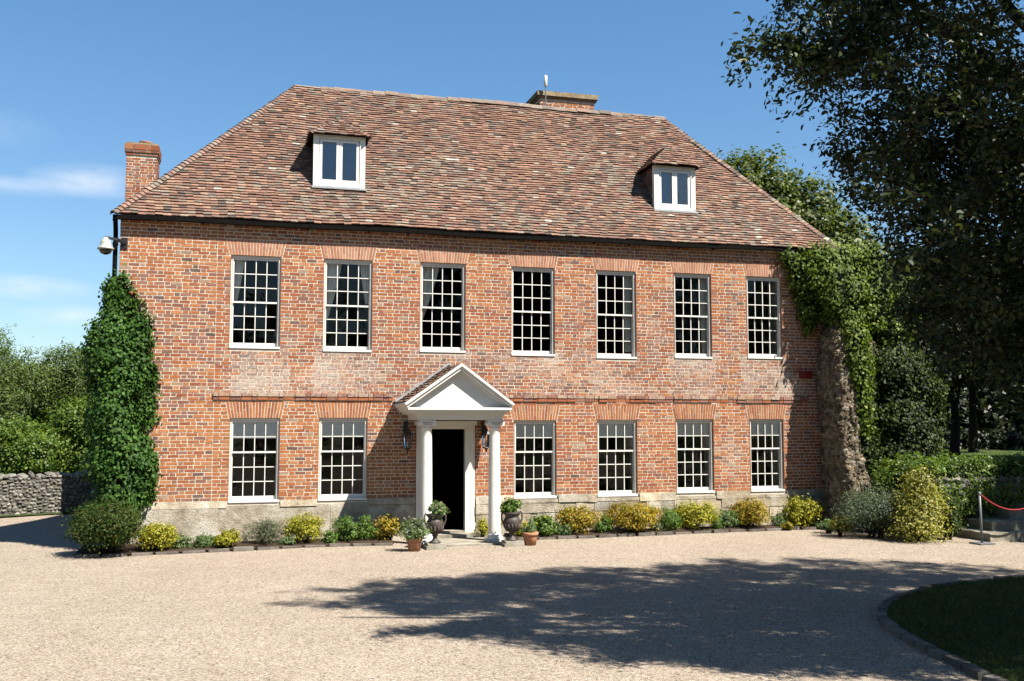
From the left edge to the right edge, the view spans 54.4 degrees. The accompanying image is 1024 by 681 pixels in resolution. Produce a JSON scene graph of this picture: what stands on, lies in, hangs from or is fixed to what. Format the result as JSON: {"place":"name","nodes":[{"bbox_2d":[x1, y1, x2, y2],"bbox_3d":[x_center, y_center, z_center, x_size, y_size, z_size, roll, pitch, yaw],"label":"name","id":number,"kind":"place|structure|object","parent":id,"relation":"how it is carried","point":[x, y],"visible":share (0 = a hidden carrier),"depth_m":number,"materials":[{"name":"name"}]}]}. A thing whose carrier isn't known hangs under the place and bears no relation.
{"place":"outdoors","nodes":[
{"label":"outdoors","id":0,"kind":"place"},
{"bbox_2d":[0,511,79,516],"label":"grass verge","id":1,"kind":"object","parent":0,"point":[36,514],"depth_m":25.81,"materials":[{"name":"green plant"}]},
{"bbox_2d":[74,524,807,555],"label":"flower bed soil","id":2,"kind":"structure","parent":0,"point":[136,549],"depth_m":19.52,"materials":[{"name":"brown soil"}]},
{"bbox_2d":[129,520,181,550],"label":"golden shrub","id":3,"kind":"object","parent":2,"relation":"on","point":[159,534],"visible":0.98,"depth_m":18.33,"materials":[{"name":"yellow plant"}]},
{"bbox_2d":[169,533,193,547],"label":"herb clump","id":4,"kind":"object","parent":2,"relation":"on","point":[182,543],"visible":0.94,"depth_m":18.68,"materials":[{"name":"green plant"}]},
{"bbox_2d":[189,529,212,550],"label":"herb clump","id":5,"kind":"object","parent":2,"relation":"on","point":[202,541],"visible":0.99,"depth_m":18.76,"materials":[{"name":"green plant"}]},
{"bbox_2d":[208,535,215,544],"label":"border plant","id":6,"kind":"object","parent":2,"relation":"on","point":[212,538],"visible":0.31,"depth_m":19.02,"materials":[{"name":"green plant"}]},
{"bbox_2d":[213,527,241,547],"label":"golden shrub","id":7,"kind":"object","parent":2,"relation":"on","point":[225,538],"visible":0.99,"depth_m":18.80,"materials":[{"name":"yellow plant"}]},
{"bbox_2d":[240,516,291,543],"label":"lavender bush","id":8,"kind":"object","parent":2,"relation":"on","point":[264,534],"visible":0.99,"depth_m":19.27,"materials":[{"name":"green plant"}]},
{"bbox_2d":[276,535,295,544],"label":"border plant","id":9,"kind":"object","parent":2,"relation":"on","point":[286,540],"visible":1,"depth_m":19.25,"materials":[{"name":"green plant"}]},
{"bbox_2d":[279,509,325,542],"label":"golden shrub","id":10,"kind":"object","parent":2,"relation":"on","point":[300,527],"visible":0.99,"depth_m":19.49,"materials":[{"name":"yellow plant"}]},
{"bbox_2d":[321,529,338,542],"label":"border plant","id":11,"kind":"object","parent":2,"relation":"on","point":[330,536],"visible":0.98,"depth_m":19.53,"materials":[{"name":"green plant"}]},
{"bbox_2d":[330,513,379,540],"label":"leafy shrub","id":12,"kind":"object","parent":2,"relation":"on","point":[348,529],"visible":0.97,"depth_m":19.79,"materials":[{"name":"green plant"}]},
{"bbox_2d":[369,513,404,539],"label":"leafy shrub","id":13,"kind":"object","parent":2,"relation":"on","point":[388,527],"visible":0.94,"depth_m":19.92,"materials":[{"name":"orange plant"}]},
{"bbox_2d":[514,521,527,536],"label":"border plant","id":14,"kind":"object","parent":2,"relation":"on","point":[518,532],"visible":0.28,"depth_m":20.66,"materials":[{"name":"yellow plant"}]},
{"bbox_2d":[528,512,556,534],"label":"leafy shrub","id":15,"kind":"object","parent":2,"relation":"on","point":[544,525],"visible":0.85,"depth_m":20.75,"materials":[{"name":"green plant"}]},
{"bbox_2d":[555,523,572,535],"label":"border plant","id":16,"kind":"object","parent":2,"relation":"on","point":[564,530],"visible":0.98,"depth_m":20.88,"materials":[{"name":"green plant"}]},
{"bbox_2d":[548,502,602,534],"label":"leafy shrub","id":17,"kind":"object","parent":2,"relation":"on","point":[575,517],"visible":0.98,"depth_m":21.11,"materials":[{"name":"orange plant"}]},
{"bbox_2d":[591,512,614,532],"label":"border plant","id":18,"kind":"object","parent":2,"relation":"on","point":[600,527],"visible":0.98,"depth_m":21.26,"materials":[{"name":"green plant"}]},
{"bbox_2d":[597,498,664,534],"bbox_3d":[2.584,3.790,21.524,1.496,0.831,1.224,1,-5,-15],"label":"golden shrub","id":19,"kind":"object","parent":2,"relation":"on","point":[639,516],"visible":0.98,"depth_m":21.33,"materials":[{"name":"yellow plant"}]},
{"bbox_2d":[649,520,667,530],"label":"border plant","id":20,"kind":"object","parent":2,"relation":"on","point":[660,527],"visible":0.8,"depth_m":21.60,"materials":[{"name":"green plant"}]},
{"bbox_2d":[659,507,683,529],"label":"leafy shrub","id":21,"kind":"object","parent":2,"relation":"on","point":[670,520],"visible":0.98,"depth_m":21.78,"materials":[{"name":"green plant"}]},
{"bbox_2d":[668,499,720,529],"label":"golden shrub","id":22,"kind":"object","parent":2,"relation":"on","point":[691,513],"visible":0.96,"depth_m":21.93,"materials":[{"name":"yellow plant"}]},
{"bbox_2d":[709,517,725,529],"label":"border plant","id":23,"kind":"object","parent":2,"relation":"on","point":[717,524],"visible":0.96,"depth_m":22.04,"materials":[{"name":"green plant"}]},
{"bbox_2d":[718,509,740,527],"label":"herb clump","id":24,"kind":"object","parent":2,"relation":"on","point":[728,520],"visible":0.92,"depth_m":22.23,"materials":[{"name":"green plant"}]},
{"bbox_2d":[725,491,772,526],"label":"golden shrub","id":25,"kind":"object","parent":2,"relation":"on","point":[749,513],"visible":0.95,"depth_m":22.30,"materials":[{"name":"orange plant"}]},
{"bbox_2d":[768,512,785,526],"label":"herb clump","id":26,"kind":"object","parent":2,"relation":"on","point":[778,520],"visible":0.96,"depth_m":22.58,"materials":[{"name":"green plant"}]},
{"bbox_2d":[779,521,793,530],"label":"border plant","id":27,"kind":"object","parent":2,"relation":"on","point":[787,525],"visible":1,"depth_m":22.30,"materials":[{"name":"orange plant"}]},
{"bbox_2d":[777,493,826,526],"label":"golden shrub","id":28,"kind":"object","parent":2,"relation":"on","point":[803,510],"visible":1,"depth_m":22.62,"materials":[{"name":"yellow plant"}]},
{"bbox_2d":[0,513,1023,680],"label":"gravel drive","id":29,"kind":"structure","parent":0,"point":[793,605],"depth_m":12.91,"materials":[{"name":"beige gravel"}]},
{"bbox_2d":[55,491,153,555],"bbox_3d":[-7.447,3.339,18.122,1.748,1.188,1.644,1,-5,-15],"label":"box bush","id":30,"kind":"object","parent":29,"relation":"on","point":[114,523],"visible":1,"depth_m":17.82,"materials":[{"name":"green plant"}]},
{"bbox_2d":[406,537,422,551],"bbox_3d":[-1.840,3.833,18.741,0.316,0.250,0.316,1,-5,-15],"label":"flower pot","id":31,"kind":"object","parent":29,"relation":"on","point":[414,546],"visible":0.83,"depth_m":18.63,"materials":[{"name":"ceramic"}]},
{"bbox_2d":[396,515,432,540],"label":"potted plant","id":32,"kind":"object","parent":31,"relation":"in","point":[412,531],"visible":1,"depth_m":18.68,"materials":[{"name":"green plant"}]},
{"bbox_2d":[423,513,446,549],"bbox_3d":[-1.481,3.661,19.146,0.451,0.701,0.400,1,-5,-15],"label":"garden urn","id":33,"kind":"object","parent":29,"relation":"on","point":[436,523],"visible":0.91,"depth_m":19.03,"materials":[{"name":"stone"}]},
{"bbox_2d":[427,500,449,517],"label":"urn plant","id":34,"kind":"object","parent":33,"relation":"in","point":[435,508],"visible":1,"depth_m":19.07,"materials":[{"name":"green plant"}]},
{"bbox_2d":[500,511,524,546],"bbox_3d":[-0.001,3.696,19.573,0.451,0.701,0.400,1,-5,-15],"label":"garden urn","id":35,"kind":"object","parent":29,"relation":"on","point":[511,525],"visible":0.98,"depth_m":19.46,"materials":[{"name":"stone"}]},
{"bbox_2d":[499,497,522,516],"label":"urn plant","id":36,"kind":"object","parent":35,"relation":"in","point":[512,505],"visible":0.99,"depth_m":19.59,"materials":[{"name":"green plant"}]},
{"bbox_2d":[522,531,538,545],"bbox_3d":[0.359,3.900,19.604,0.326,0.260,0.326,1,-5,-15],"label":"flower pot","id":37,"kind":"object","parent":29,"relation":"on","point":[530,539],"visible":0.98,"depth_m":19.49,"materials":[{"name":"ceramic"}]},
{"bbox_2d":[520,517,536,532],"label":"potted plant","id":38,"kind":"object","parent":37,"relation":"in","point":[531,527],"visible":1,"depth_m":19.55,"materials":[{"name":"green plant"}]},
{"bbox_2d":[814,518,835,533],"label":"herb clump","id":39,"kind":"object","parent":29,"relation":"on","point":[823,524],"visible":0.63,"depth_m":21.78,"materials":[{"name":"green plant"}]},
{"bbox_2d":[827,515,854,535],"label":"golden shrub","id":40,"kind":"object","parent":29,"relation":"on","point":[840,526],"visible":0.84,"depth_m":21.13,"materials":[{"name":"green plant"}]},
{"bbox_2d":[827,482,910,537],"bbox_3d":[7.617,3.539,20.962,1.751,1.237,1.807,-4,-6,40],"label":"silvery bush","id":41,"kind":"object","parent":29,"relation":"on","point":[874,508],"visible":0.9,"depth_m":20.80,"materials":[{"name":"green plant"}]},
{"bbox_2d":[878,462,959,543],"bbox_3d":[8.303,3.310,20.491,1.669,1.617,1.760,1,-5,-15],"label":"variegated shrub","id":42,"kind":"object","parent":29,"relation":"on","point":[917,509],"visible":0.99,"depth_m":20.22,"materials":[{"name":"yellow plant"}]},
{"bbox_2d":[868,449,1023,529],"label":"hedge","id":43,"kind":"object","parent":29,"relation":"on","point":[963,467],"visible":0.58,"depth_m":21.67,"materials":[{"name":"green plant"}]},
{"bbox_2d":[927,487,968,539],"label":"leafy shrub","id":44,"kind":"object","parent":29,"relation":"on","point":[950,516],"visible":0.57,"depth_m":20.48,"materials":[{"name":"green plant"}]},
{"bbox_2d":[969,492,995,544],"bbox_3d":[9.341,3.527,19.827,0.340,1.030,0.340,1,-5,-15],"label":"barrier post","id":45,"kind":"object","parent":29,"relation":"on","point":[981,542],"visible":1,"depth_m":19.80,"materials":[{"name":"metal"}]},
{"bbox_2d":[981,494,1023,510],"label":"barrier rope","id":46,"kind":"object","parent":45,"relation":"hanging from","point":[1002,507],"visible":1,"depth_m":19.93,"materials":[{"name":"red fabric"}]},
{"bbox_2d":[953,508,1023,541],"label":"stone steps","id":47,"kind":"structure","parent":29,"relation":"on","point":[1006,525],"depth_m":20.78,"materials":[{"name":"beige stone"}]},
{"bbox_2d":[0,0,1023,413],"label":"sky","id":48,"kind":"structure","parent":0,"point":[81,80],"materials":[{"name":"blue"}]},
{"bbox_2d":[872,447,1023,533],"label":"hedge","id":49,"kind":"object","parent":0,"point":[992,452],"depth_m":48.33,"materials":[{"name":"green plant"}]},
{"bbox_2d":[717,143,893,261],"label":"oak tree","id":50,"kind":"object","parent":49,"relation":"on","point":[824,219],"visible":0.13,"depth_m":41.62,"materials":[{"name":"green plant"}]},
{"bbox_2d":[876,239,949,383],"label":"garden tree","id":51,"kind":"object","parent":49,"relation":"on","point":[893,250],"depth_m":61.93,"materials":[{"name":"green plant"}]},
{"bbox_2d":[866,259,983,406],"bbox_3d":[15.226,0.661,37.486,5.842,8.258,6.511,0,-5,3],"label":"garden tree","id":52,"kind":"object","parent":49,"relation":"on","point":[925,350],"visible":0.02,"depth_m":36.95,"materials":[{"name":"green plant"}]},
{"bbox_2d":[923,259,1019,455],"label":"garden tree","id":53,"kind":"object","parent":49,"relation":"on","point":[954,446],"visible":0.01,"depth_m":44.67,"materials":[{"name":"green plant"}]},
{"bbox_2d":[928,384,1023,442],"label":"garden hedge","id":54,"kind":"object","parent":49,"relation":"on","point":[987,419],"visible":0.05,"depth_m":69.58,"materials":[{"name":"green plant"}]},
{"bbox_2d":[935,426,1023,449],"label":"garden hedge","id":55,"kind":"object","parent":49,"relation":"on","point":[1002,440],"visible":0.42,"depth_m":55.64,"materials":[{"name":"green plant"}]},
{"bbox_2d":[944,338,1023,452],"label":"garden tree","id":56,"kind":"object","parent":49,"relation":"on","point":[973,437],"visible":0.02,"depth_m":49.62,"materials":[{"name":"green plant"}]},
{"bbox_2d":[949,227,1023,434],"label":"garden tree","id":57,"kind":"object","parent":49,"relation":"on","point":[1022,396],"visible":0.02,"depth_m":61.33,"materials":[{"name":"green plant"}]},
{"bbox_2d":[886,575,1023,680],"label":"lawn","id":58,"kind":"structure","parent":0,"point":[978,641],"depth_m":11.62,"materials":[{"name":"green plant"}]},
{"bbox_2d":[721,0,1023,428],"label":"evergreen tree","id":59,"kind":"object","parent":58,"relation":"on","point":[959,197],"visible":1,"depth_m":9.83,"materials":[{"name":"green plant"}]},
{"label":"ground","id":60,"kind":"structure","parent":0,"visible":0},
{"bbox_2d":[0,360,66,427],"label":"leafy tree","id":61,"kind":"object","parent":60,"relation":"on","point":[44,418],"visible":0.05,"depth_m":50.91,"materials":[{"name":"green plant"}]},
{"bbox_2d":[0,324,76,457],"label":"tree","id":62,"kind":"object","parent":60,"relation":"on","point":[12,381],"visible":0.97,"depth_m":47.93,"materials":[{"name":"green plant"}]},
{"bbox_2d":[0,412,77,479],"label":"garden bush","id":63,"kind":"object","parent":60,"relation":"on","point":[27,447],"visible":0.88,"depth_m":32.05,"materials":[{"name":"green plant"}]},
{"bbox_2d":[0,470,97,514],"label":"flint wall","id":64,"kind":"structure","parent":60,"relation":"on","point":[32,493],"depth_m":26.26,"materials":[{"name":"stone"}]},
{"bbox_2d":[23,337,93,419],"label":"tree","id":65,"kind":"object","parent":60,"relation":"on","point":[73,387],"visible":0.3,"depth_m":49.63,"materials":[{"name":"green plant"}]},
{"bbox_2d":[39,391,94,473],"bbox_3d":[-14.701,3.588,34.085,3.278,3.682,3.044,1,-5,-15],"label":"garden bush","id":66,"kind":"object","parent":60,"relation":"on","point":[69,418],"visible":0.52,"depth_m":33.29,"materials":[{"name":"green plant"}]},
{"bbox_2d":[76,543,392,557],"bbox_3d":[-5.081,3.953,18.739,5.770,0.132,0.221,2,-5,-19],"label":"bed edging","id":67,"kind":"object","parent":60,"relation":"on","point":[245,548],"visible":0.64,"depth_m":18.68,"materials":[{"name":"stone"}]},
{"bbox_2d":[110,85,840,547],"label":"manor house","id":68,"kind":"structure","parent":60,"relation":"on","point":[574,299],"depth_m":21.97,"materials":[{"name":"brick"}]},
{"bbox_2d":[97,236,127,254],"bbox_3d":[-7.842,-1.853,19.477,0.307,0.395,0.582,-2,-5,22],"label":"security camera","id":69,"kind":"object","parent":68,"relation":"attached to","point":[105,248],"visible":1,"depth_m":19.31,"materials":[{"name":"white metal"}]},
{"bbox_2d":[71,263,163,544],"bbox_3d":[-7.616,1.248,19.357,1.489,5.547,1.543,-3,-5,28],"label":"climbing ivy","id":70,"kind":"object","parent":68,"relation":"attached to","point":[115,350],"visible":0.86,"depth_m":19.11,"materials":[{"name":"green plant"}]},
{"bbox_2d":[228,418,279,502],"bbox_3d":[-5.201,2.415,20.097,0.977,1.692,0.209,1,-5,-15],"label":"window","id":71,"kind":"structure","parent":68,"relation":"in","point":[240,428],"depth_m":20.12,"materials":[{"name":"white paint"}]},
{"bbox_2d":[229,255,280,349],"bbox_3d":[-5.245,-0.771,20.361,0.992,1.907,0.233,1,-5,-15],"label":"window","id":72,"kind":"structure","parent":68,"relation":"in","point":[237,262],"depth_m":20.37,"materials":[{"name":"white paint"}]},
{"bbox_2d":[318,418,366,500],"bbox_3d":[-3.499,2.449,20.564,0.987,1.692,0.209,1,-5,-15],"label":"window","id":73,"kind":"structure","parent":68,"relation":"in","point":[332,429],"depth_m":20.59,"materials":[{"name":"white paint"}]},
{"bbox_2d":[323,259,371,352],"bbox_3d":[-3.445,-0.718,20.854,1.007,1.942,0.233,1,-5,-15],"label":"window","id":74,"kind":"structure","parent":68,"relation":"in","point":[332,267],"depth_m":20.88,"materials":[{"name":"white paint"}]},
{"bbox_2d":[402,421,412,452],"bbox_3d":[-2.180,2.009,20.700,0.230,0.670,0.318,1,-5,-15],"label":"wall lantern","id":75,"kind":"object","parent":68,"relation":"attached to","point":[405,434],"depth_m":20.64,"materials":[{"name":"black metal"}]},
{"bbox_2d":[420,262,465,352],"bbox_3d":[-1.502,-0.694,21.389,0.987,1.932,0.233,1,-5,-15],"label":"window","id":76,"kind":"structure","parent":68,"relation":"in","point":[429,271],"depth_m":21.41,"materials":[{"name":"white paint"}]},
{"bbox_2d":[474,517,487,536],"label":"leafy shrub","id":77,"kind":"object","parent":68,"relation":"on","point":[483,527],"visible":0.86,"depth_m":20.68,"materials":[{"name":"yellow plant"}]},
{"bbox_2d":[481,421,488,452],"bbox_3d":[-0.561,2.045,21.144,0.230,0.670,0.318,1,-5,-15],"label":"wall lantern","id":78,"kind":"object","parent":68,"relation":"attached to","point":[485,431],"depth_m":21.07,"materials":[{"name":"black metal"}]},
{"bbox_2d":[511,267,554,356],"bbox_3d":[0.442,-0.626,21.908,0.992,1.962,0.209,1,-5,-15],"label":"window","id":79,"kind":"structure","parent":68,"relation":"in","point":[540,353],"depth_m":21.92,"materials":[{"name":"white paint"}]},
{"bbox_2d":[514,420,556,498],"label":"window","id":80,"kind":"structure","parent":68,"relation":"in","point":[524,429],"depth_m":21.69,"materials":[{"name":"white paint"}]},
{"bbox_2d":[544,75,546,105],"bbox_3d":[0.871,-6.426,25.724,0.090,0.850,0.120,-1,-5,11],"label":"antenna","id":81,"kind":"object","parent":68,"relation":"on","point":[545,81],"visible":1,"depth_m":25.69,"materials":[{"name":"metal"}]},
{"bbox_2d":[596,270,636,358],"bbox_3d":[2.314,-0.570,22.433,0.962,1.987,0.233,1,-5,-15],"label":"window","id":82,"kind":"structure","parent":68,"relation":"in","point":[628,328],"depth_m":22.49,"materials":[{"name":"white paint"}]},
{"bbox_2d":[597,420,637,496],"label":"window","id":83,"kind":"structure","parent":68,"relation":"in","point":[605,428],"depth_m":22.20,"materials":[{"name":"white paint"}]},
{"bbox_2d":[673,273,712,358],"bbox_3d":[4.092,-0.540,23.093,0.961,1.967,0.562,1,-5,-15],"label":"window","id":84,"kind":"structure","parent":68,"relation":"in","point":[703,290],"depth_m":22.99,"materials":[{"name":"white paint"}]},
{"bbox_2d":[676,419,714,492],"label":"window","id":85,"kind":"structure","parent":68,"relation":"in","point":[684,427],"depth_m":22.71,"materials":[{"name":"white paint"}]},
{"bbox_2d":[746,276,782,359],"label":"window","id":86,"kind":"structure","parent":68,"relation":"in","point":[774,317],"depth_m":23.48,"materials":[{"name":"white paint"}]},
{"bbox_2d":[750,419,784,491],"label":"window","id":87,"kind":"structure","parent":68,"relation":"in","point":[773,428],"depth_m":23.21,"materials":[{"name":"white paint"}]},
{"bbox_2d":[799,371,812,378],"bbox_3d":[6.926,0.806,23.446,0.320,0.180,0.071,1,-5,-15],"label":"alarm box","id":88,"kind":"object","parent":68,"relation":"attached to","point":[805,374],"visible":1,"depth_m":23.42,"materials":[{"name":"red plastic"}]},
{"bbox_2d":[775,238,924,441],"bbox_3d":[8.369,-0.019,23.740,4.236,4.829,1.837,3,-5,-29],"label":"climbing ivy","id":89,"kind":"object","parent":68,"relation":"attached to","point":[836,282],"visible":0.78,"depth_m":23.22,"materials":[{"name":"green plant"}]},
{"bbox_2d":[517,526,816,540],"bbox_3d":[3.499,4.179,21.497,7.176,0.136,0.134,2,-5,-19],"label":"bed edging","id":90,"kind":"object","parent":60,"relation":"on","point":[665,533],"visible":0.59,"depth_m":21.34,"materials":[{"name":"stone"}]},
{"bbox_2d":[815,320,882,532],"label":"ruined pier","id":91,"kind":"structure","parent":60,"relation":"on","point":[843,469],"depth_m":22.68,"materials":[{"name":"beige stone"}]},
{"bbox_2d":[857,341,957,493],"bbox_3d":[9.107,1.972,23.613,3.432,4.077,1.806,1,-5,-15],"label":"bush","id":92,"kind":"object","parent":91,"relation":"attached to","point":[903,391],"visible":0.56,"depth_m":23.28,"materials":[{"name":"green plant"}]},
{"bbox_2d":[867,342,884,485],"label":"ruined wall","id":93,"kind":"structure","parent":60,"relation":"on","point":[873,345],"depth_m":23.87,"materials":[{"name":"beige stone"}]},
{"bbox_2d":[876,574,1023,680],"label":"lawn edging","id":94,"kind":"object","parent":60,"relation":"on","point":[893,628],"visible":0.56,"depth_m":10.73,"materials":[{"name":"stone"}]},
{"bbox_2d":[908,474,1023,535],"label":"retaining wall","id":95,"kind":"structure","parent":60,"relation":"on","point":[965,483],"depth_m":21.65,"materials":[{"name":"stone"}]}
]}

